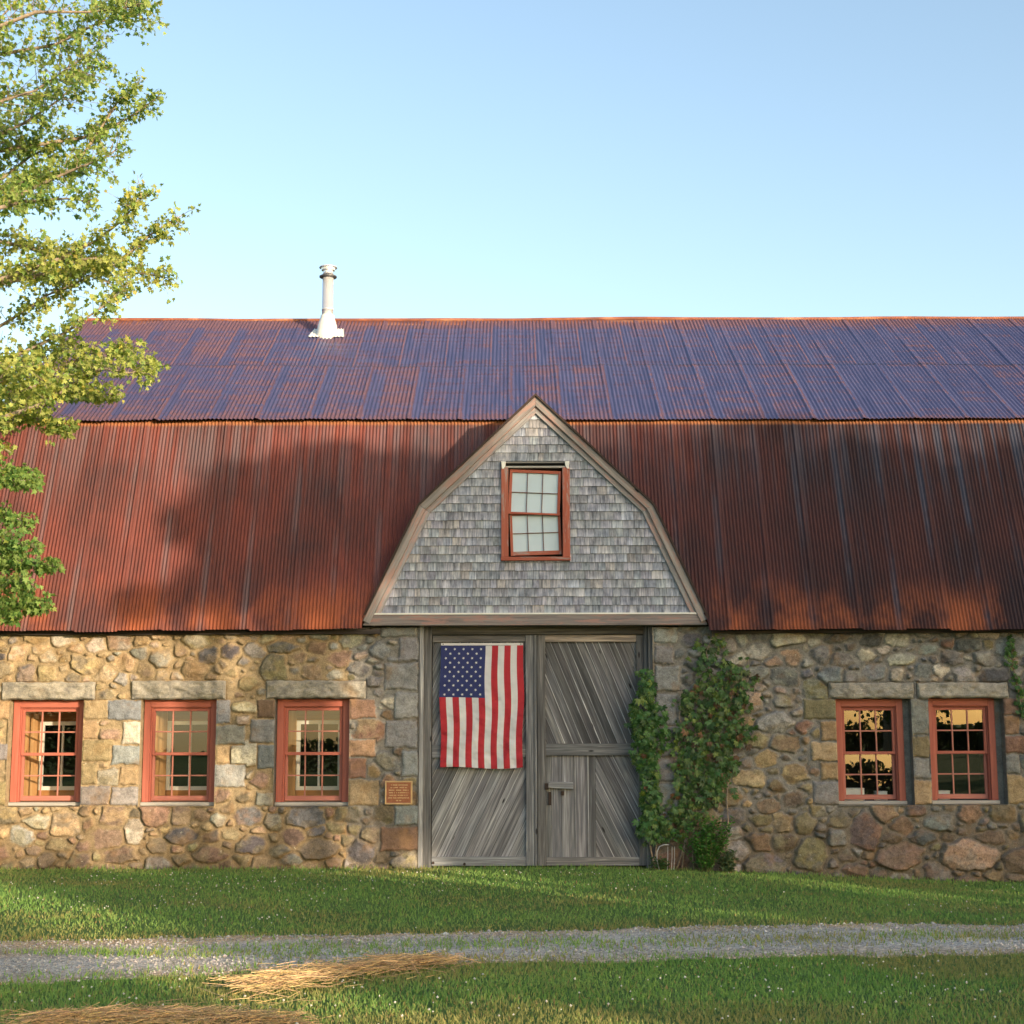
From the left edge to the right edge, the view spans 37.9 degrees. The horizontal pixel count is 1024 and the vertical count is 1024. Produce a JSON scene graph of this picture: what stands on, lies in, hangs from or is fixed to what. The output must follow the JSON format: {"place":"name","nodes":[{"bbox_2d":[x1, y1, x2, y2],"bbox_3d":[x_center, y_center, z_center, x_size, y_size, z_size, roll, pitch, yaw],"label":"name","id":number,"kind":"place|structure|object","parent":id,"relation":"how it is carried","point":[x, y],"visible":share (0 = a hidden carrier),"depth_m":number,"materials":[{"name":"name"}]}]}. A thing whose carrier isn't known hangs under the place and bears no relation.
{"place":"outdoors","nodes":[
{"label":"outdoors","id":0,"kind":"place"},
{"bbox_2d":[0,863,1023,1023],"bbox_3d":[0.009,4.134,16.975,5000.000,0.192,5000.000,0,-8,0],"label":"lawn","id":1,"kind":"structure","parent":0,"point":[374,912],"depth_m":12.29,"materials":[{"name":"plant"}]},
{"bbox_2d":[0,0,200,627],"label":"maple tree","id":2,"kind":"object","parent":1,"relation":"on","point":[24,393],"visible":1,"depth_m":15.18,"materials":[{"name":"green plant"}]},
{"bbox_2d":[0,994,332,1023],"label":"straw heap","id":3,"kind":"object","parent":1,"relation":"on","point":[141,1015],"visible":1,"depth_m":7.72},
{"bbox_2d":[189,949,503,1005],"bbox_3d":[-1.220,2.830,9.211,1.246,0.137,2.424,-7,-11,37],"label":"straw heap","id":4,"kind":"object","parent":1,"relation":"on","point":[271,978],"visible":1,"depth_m":9.27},
{"bbox_2d":[0,264,1023,881],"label":"stone barn","id":5,"kind":"structure","parent":1,"relation":"on","point":[292,554],"depth_m":17.46,"materials":[{"name":"stone"}]},
{"bbox_2d":[8,700,83,805],"bbox_3d":[-5.376,2.830,17.546,0.855,1.206,0.610,0,-8,0],"label":"window","id":6,"kind":"structure","parent":5,"relation":"in","point":[30,718],"depth_m":17.35,"materials":[{"name":"red paint"}]},
{"bbox_2d":[140,700,216,805],"bbox_3d":[-3.849,2.826,17.546,0.867,1.213,0.610,0,-8,0],"label":"window","id":7,"kind":"structure","parent":5,"relation":"in","point":[160,716],"depth_m":17.35,"materials":[{"name":"red paint"}]},
{"bbox_2d":[274,699,349,805],"bbox_3d":[-2.306,2.823,17.546,0.858,1.220,0.610,0,-8,0],"label":"window","id":8,"kind":"structure","parent":5,"relation":"in","point":[291,713],"depth_m":17.35,"materials":[{"name":"red paint"}]},
{"bbox_2d":[385,781,411,803],"bbox_3d":[-1.297,3.212,17.068,0.312,0.265,0.050,0,-8,0],"label":"plaque","id":9,"kind":"object","parent":5,"relation":"attached to","point":[398,792],"visible":1,"depth_m":17.05,"materials":[{"name":"brown metal"}]},
{"bbox_2d":[439,643,523,768],"bbox_3d":[-0.351,2.245,17.295,0.985,1.448,0.061,0,-8,0],"label":"flag","id":10,"kind":"object","parent":5,"relation":"attached to","point":[481,695],"visible":1,"depth_m":17.30,"materials":[{"name":"fabric"}]},
{"bbox_2d":[431,635,537,865],"bbox_3d":[-0.319,2.752,17.301,1.217,2.642,0.095,0,-8,0],"label":"barn door","id":11,"kind":"structure","parent":5,"relation":"in","point":[483,816],"depth_m":17.22,"materials":[{"name":"grey wood"}]},
{"bbox_2d":[501,461,570,560],"bbox_3d":[0.275,-0.007,17.518,0.814,1.179,0.170,0,-8,0],"label":"dormer window","id":12,"kind":"structure","parent":5,"relation":"in","point":[535,496],"depth_m":17.51,"materials":[{"name":"red wood"}]},
{"bbox_2d":[537,635,646,865],"bbox_3d":[0.919,2.748,17.293,1.245,2.642,0.110,0,-8,0],"label":"barn door","id":13,"kind":"structure","parent":5,"relation":"in","point":[586,684],"depth_m":17.28,"materials":[{"name":"grey wood"}]},
{"bbox_2d":[623,669,673,868],"bbox_3d":[1.571,2.940,17.030,0.590,2.299,0.228,0,-8,0],"label":"creeper","id":14,"kind":"object","parent":5,"relation":"attached to","point":[643,726],"visible":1,"depth_m":17.04,"materials":[{"name":"green plant"}]},
{"bbox_2d":[657,633,763,869],"bbox_3d":[2.257,2.745,17.067,1.323,2.746,0.224,0,-8,0],"label":"creeper","id":15,"kind":"object","parent":5,"relation":"attached to","point":[713,774],"visible":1,"depth_m":17.09,"materials":[{"name":"green plant"}]},
{"bbox_2d":[845,788,864,799],"bbox_3d":[3.991,3.296,17.413,0.234,0.143,0.106,0,-8,0],"label":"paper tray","id":16,"kind":"object","parent":5,"relation":"on","point":[853,791],"visible":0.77,"depth_m":17.37,"materials":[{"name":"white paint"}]},
{"bbox_2d":[835,699,907,804],"bbox_3d":[4.147,2.814,17.535,0.807,1.206,0.590,0,-8,0],"label":"window","id":17,"kind":"structure","parent":5,"relation":"in","point":[897,796],"depth_m":17.31,"materials":[{"name":"red paint"}]},
{"bbox_2d":[874,791,887,799],"bbox_3d":[4.311,3.316,17.430,0.137,0.107,0.106,0,-8,0],"label":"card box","id":18,"kind":"object","parent":5,"relation":"on","point":[882,792],"visible":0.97,"depth_m":17.39,"materials":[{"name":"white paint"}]},
{"bbox_2d":[937,790,949,799],"bbox_3d":[5.038,3.308,17.421,0.137,0.108,0.106,0,-8,0],"label":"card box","id":19,"kind":"object","parent":5,"relation":"on","point":[943,791],"visible":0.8,"depth_m":17.38,"materials":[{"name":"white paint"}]},
{"bbox_2d":[928,698,999,803],"bbox_3d":[5.216,2.807,17.536,0.804,1.206,0.590,0,-8,0],"label":"window","id":20,"kind":"structure","parent":5,"relation":"in","point":[984,707],"depth_m":17.32,"materials":[{"name":"red paint"}]},
{"bbox_2d":[1003,633,1023,719],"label":"creeper","id":21,"kind":"object","parent":5,"relation":"attached to","point":[1010,651],"visible":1,"depth_m":17.24,"materials":[{"name":"green plant"}]},
{"bbox_2d":[11,868,1012,1023],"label":"clover flowers","id":22,"kind":"object","parent":1,"relation":"on","point":[471,1002],"visible":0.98,"depth_m":9.21,"materials":[{"name":"white plant"}]},
{"bbox_2d":[647,855,669,870],"bbox_3d":[1.650,3.955,16.779,0.280,0.180,0.190,0,-8,0],"label":"leafy plant","id":23,"kind":"object","parent":1,"relation":"on","point":[662,864],"visible":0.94,"depth_m":16.76,"materials":[{"name":"green plant"}]},
{"bbox_2d":[656,844,674,869],"bbox_3d":[1.727,3.877,16.750,0.208,0.285,0.010,0,-8,0],"label":"wire hoop","id":24,"kind":"object","parent":1,"relation":"on","point":[667,858],"visible":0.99,"depth_m":16.75,"materials":[{"name":"grey metal"}]},
{"bbox_2d":[669,815,736,871],"bbox_3d":[2.154,3.739,16.782,0.757,0.639,0.415,0,-8,0],"label":"leafy plant","id":25,"kind":"object","parent":1,"relation":"on","point":[707,861],"visible":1,"depth_m":16.76,"materials":[{"name":"green plant"}]},
{"bbox_2d":[717,849,738,872],"bbox_3d":[2.394,3.929,16.773,0.306,0.281,0.224,2,-9,-16],"label":"leafy plant","id":26,"kind":"object","parent":1,"relation":"on","point":[727,864],"visible":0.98,"depth_m":16.74,"materials":[{"name":"green plant"}]},
{"bbox_2d":[0,921,1023,984],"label":"gravel lane","id":27,"kind":"structure","parent":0,"point":[136,965],"depth_m":10.52,"materials":[{"name":"grey gravel"}]},
{"bbox_2d":[0,0,1023,367],"label":"sky","id":28,"kind":"structure","parent":0,"point":[449,158],"materials":[{"name":"blue"}]}
]}

